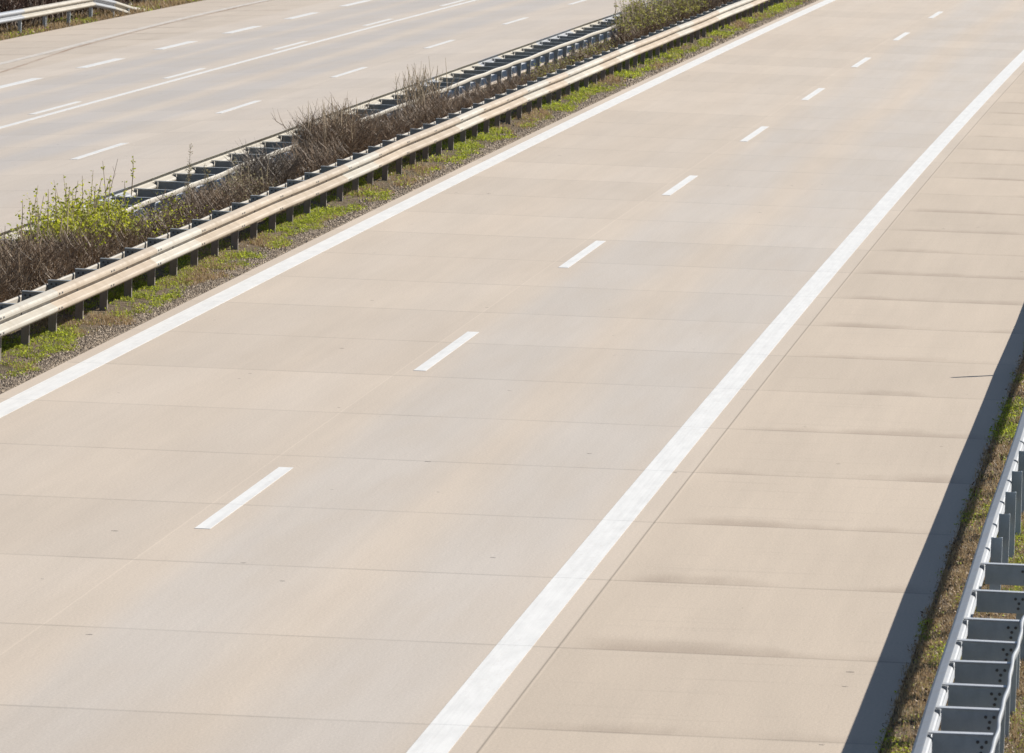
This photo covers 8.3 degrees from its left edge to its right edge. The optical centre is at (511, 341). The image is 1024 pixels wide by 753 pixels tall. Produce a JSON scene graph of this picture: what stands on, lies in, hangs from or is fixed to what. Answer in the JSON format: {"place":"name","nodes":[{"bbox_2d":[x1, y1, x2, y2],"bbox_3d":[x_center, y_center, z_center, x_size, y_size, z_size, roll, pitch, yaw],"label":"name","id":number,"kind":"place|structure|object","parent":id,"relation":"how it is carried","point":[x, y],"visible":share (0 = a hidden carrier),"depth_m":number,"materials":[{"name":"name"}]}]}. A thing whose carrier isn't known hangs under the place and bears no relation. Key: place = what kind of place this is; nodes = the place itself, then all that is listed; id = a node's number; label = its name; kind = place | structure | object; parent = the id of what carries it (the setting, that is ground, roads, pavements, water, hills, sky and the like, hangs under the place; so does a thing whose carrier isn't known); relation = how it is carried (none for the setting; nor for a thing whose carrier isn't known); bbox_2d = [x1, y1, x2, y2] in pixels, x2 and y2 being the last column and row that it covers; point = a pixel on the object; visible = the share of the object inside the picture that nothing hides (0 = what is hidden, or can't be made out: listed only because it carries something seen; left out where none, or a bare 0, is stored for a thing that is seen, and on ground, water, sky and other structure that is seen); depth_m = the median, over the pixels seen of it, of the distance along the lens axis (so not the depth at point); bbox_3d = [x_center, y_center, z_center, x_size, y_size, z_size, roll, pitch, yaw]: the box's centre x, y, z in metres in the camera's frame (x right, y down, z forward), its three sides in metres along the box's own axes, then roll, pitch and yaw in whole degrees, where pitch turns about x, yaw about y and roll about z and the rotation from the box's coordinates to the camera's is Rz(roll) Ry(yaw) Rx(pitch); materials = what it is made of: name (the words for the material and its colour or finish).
{"place":"outdoors","nodes":[
{"label":"outdoors","id":0,"kind":"place"},
{"bbox_2d":[0,0,649,232],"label":"opposite road","id":1,"kind":"structure","parent":0,"point":[155,93],"depth_m":171.39,"materials":[{"name":"grey concrete"}]},
{"bbox_2d":[0,0,1023,752],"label":"road","id":2,"kind":"structure","parent":0,"point":[656,412],"depth_m":76.68,"materials":[{"name":"beige concrete"}]},
{"bbox_2d":[0,0,1023,752],"bbox_3d":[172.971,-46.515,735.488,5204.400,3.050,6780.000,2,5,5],"label":"ground","id":3,"kind":"structure","parent":0,"point":[122,304],"depth_m":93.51,"materials":[{"name":"green plant"}]},
{"bbox_2d":[0,0,15,29],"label":"shrub","id":4,"kind":"object","parent":3,"relation":"on","point":[2,5],"visible":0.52,"depth_m":204.66,"materials":[{"name":"brown plant"}]},
{"bbox_2d":[0,253,42,302],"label":"shrub","id":5,"kind":"object","parent":3,"relation":"on","point":[5,285],"visible":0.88,"depth_m":87.23,"materials":[{"name":"brown plant"}]},
{"bbox_2d":[0,0,63,30],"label":"shrub","id":6,"kind":"object","parent":3,"relation":"on","point":[22,4],"visible":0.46,"depth_m":208.12,"materials":[{"name":"brown plant"}]},
{"bbox_2d":[0,223,81,301],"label":"shrub","id":7,"kind":"object","parent":3,"relation":"on","point":[49,269],"visible":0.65,"depth_m":89.69,"materials":[{"name":"brown plant"}]},
{"bbox_2d":[17,0,88,21],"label":"shrub","id":8,"kind":"object","parent":3,"relation":"on","point":[65,15],"visible":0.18,"depth_m":214.25,"materials":[{"name":"brown plant"}]},
{"bbox_2d":[2,217,137,300],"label":"shrub","id":9,"kind":"object","parent":3,"relation":"on","point":[83,257],"visible":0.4,"depth_m":93.21,"materials":[{"name":"brown plant"}]},
{"bbox_2d":[0,0,144,33],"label":"guard rail","id":10,"kind":"object","parent":3,"relation":"on","point":[44,11],"visible":0.79,"depth_m":208.18,"materials":[{"name":"metal"}]},
{"bbox_2d":[0,156,149,251],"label":"shrub","id":11,"kind":"object","parent":3,"relation":"on","point":[98,214],"visible":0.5,"depth_m":95.87,"materials":[{"name":"green plant"}]},
{"bbox_2d":[63,0,127,16],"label":"shrub","id":12,"kind":"object","parent":3,"relation":"on","point":[120,1],"visible":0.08,"depth_m":219.58,"materials":[{"name":"brown plant"}]},
{"bbox_2d":[0,0,202,40],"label":"verge grass","id":13,"kind":"structure","parent":3,"relation":"on","point":[150,5],"depth_m":214.05,"materials":[{"name":"plant"}]},
{"bbox_2d":[79,217,159,257],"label":"shrub","id":14,"kind":"object","parent":3,"relation":"on","point":[130,237],"visible":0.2,"depth_m":96.93,"materials":[{"name":"brown plant"}]},
{"bbox_2d":[117,0,161,6],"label":"shrub","id":15,"kind":"object","parent":3,"relation":"on","point":[134,1],"visible":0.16,"depth_m":227.44,"materials":[{"name":"brown plant"}]},
{"bbox_2d":[120,188,213,243],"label":"shrub","id":16,"kind":"object","parent":3,"relation":"on","point":[169,217],"visible":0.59,"depth_m":101.98,"materials":[{"name":"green plant"}]},
{"bbox_2d":[182,143,192,201],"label":"weed","id":17,"kind":"object","parent":3,"relation":"on","point":[188,176],"visible":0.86,"depth_m":106.14,"materials":[{"name":"plant"}]},
{"bbox_2d":[155,175,245,226],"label":"shrub","id":18,"kind":"object","parent":3,"relation":"on","point":[216,202],"visible":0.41,"depth_m":105.65,"materials":[{"name":"brown plant"}]},
{"bbox_2d":[201,165,218,195],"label":"weed","id":19,"kind":"object","parent":3,"relation":"on","point":[207,179],"visible":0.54,"depth_m":108.53,"materials":[{"name":"plant"}]},
{"bbox_2d":[192,159,280,202],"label":"shrub","id":20,"kind":"object","parent":3,"relation":"on","point":[255,188],"visible":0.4,"depth_m":109.47,"materials":[{"name":"plant"}]},
{"bbox_2d":[226,140,305,191],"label":"shrub","id":21,"kind":"object","parent":3,"relation":"on","point":[280,170],"visible":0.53,"depth_m":113.31,"materials":[{"name":"brown plant"}]},
{"bbox_2d":[274,127,358,179],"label":"shrub","id":22,"kind":"object","parent":3,"relation":"on","point":[314,160],"visible":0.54,"depth_m":117.73,"materials":[{"name":"brown plant"}]},
{"bbox_2d":[0,0,661,246],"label":"guard rail","id":23,"kind":"object","parent":3,"relation":"on","point":[219,164],"visible":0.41,"depth_m":135.03,"materials":[{"name":"metal"}]},
{"bbox_2d":[271,93,392,164],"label":"shrub","id":24,"kind":"object","parent":3,"relation":"on","point":[339,126],"visible":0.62,"depth_m":121.15,"materials":[{"name":"plant"}]},
{"bbox_2d":[356,105,431,163],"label":"shrub","id":25,"kind":"object","parent":3,"relation":"on","point":[395,125],"visible":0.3,"depth_m":127.60,"materials":[{"name":"brown plant"}]},
{"bbox_2d":[0,0,787,360],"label":"guard rail","id":26,"kind":"object","parent":3,"relation":"on","point":[50,298],"visible":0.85,"depth_m":110.98,"materials":[{"name":"metal"}]},
{"bbox_2d":[0,0,817,393],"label":"gravel","id":27,"kind":"structure","parent":3,"relation":"on","point":[86,342],"depth_m":108.75,"materials":[{"name":"grey gravel"}]},
{"bbox_2d":[388,57,460,119],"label":"shrub","id":28,"kind":"object","parent":3,"relation":"on","point":[418,87],"visible":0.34,"depth_m":136.45,"materials":[{"name":"plant"}]},
{"bbox_2d":[393,87,471,132],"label":"shrub","id":29,"kind":"object","parent":3,"relation":"on","point":[430,112],"visible":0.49,"depth_m":134.53,"materials":[{"name":"brown plant"}]},
{"bbox_2d":[444,76,504,108],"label":"shrub","id":30,"kind":"object","parent":3,"relation":"on","point":[481,95],"visible":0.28,"depth_m":142.61,"materials":[{"name":"brown plant"}]},
{"bbox_2d":[484,67,536,93],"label":"shrub","id":31,"kind":"object","parent":3,"relation":"on","point":[513,83],"visible":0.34,"depth_m":150.10,"materials":[{"name":"brown plant"}]},
{"bbox_2d":[523,55,579,80],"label":"shrub","id":32,"kind":"object","parent":3,"relation":"on","point":[544,70],"visible":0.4,"depth_m":157.81,"materials":[{"name":"brown plant"}]},
{"bbox_2d":[562,35,619,64],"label":"shrub","id":33,"kind":"object","parent":3,"relation":"on","point":[598,48],"visible":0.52,"depth_m":166.70,"materials":[{"name":"brown plant"}]},
{"bbox_2d":[604,0,680,46],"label":"shrub","id":34,"kind":"object","parent":3,"relation":"on","point":[639,21],"visible":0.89,"depth_m":178.80,"materials":[{"name":"green plant"}]},
{"bbox_2d":[646,0,710,25],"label":"shrub","id":35,"kind":"object","parent":3,"relation":"on","point":[685,9],"visible":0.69,"depth_m":190.51,"materials":[{"name":"green plant"}]},
{"bbox_2d":[698,0,737,16],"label":"shrub","id":36,"kind":"object","parent":3,"relation":"on","point":[715,3],"visible":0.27,"depth_m":198.35,"materials":[{"name":"plant"}]},
{"bbox_2d":[872,342,1023,752],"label":"verge grass","id":37,"kind":"structure","parent":3,"relation":"on","point":[974,511],"depth_m":63.51,"materials":[{"name":"plant"}]},
{"bbox_2d":[911,407,1023,752],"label":"guard rail","id":38,"kind":"object","parent":3,"relation":"on","point":[979,694],"visible":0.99,"depth_m":55.56,"materials":[{"name":"metal"}]}
]}

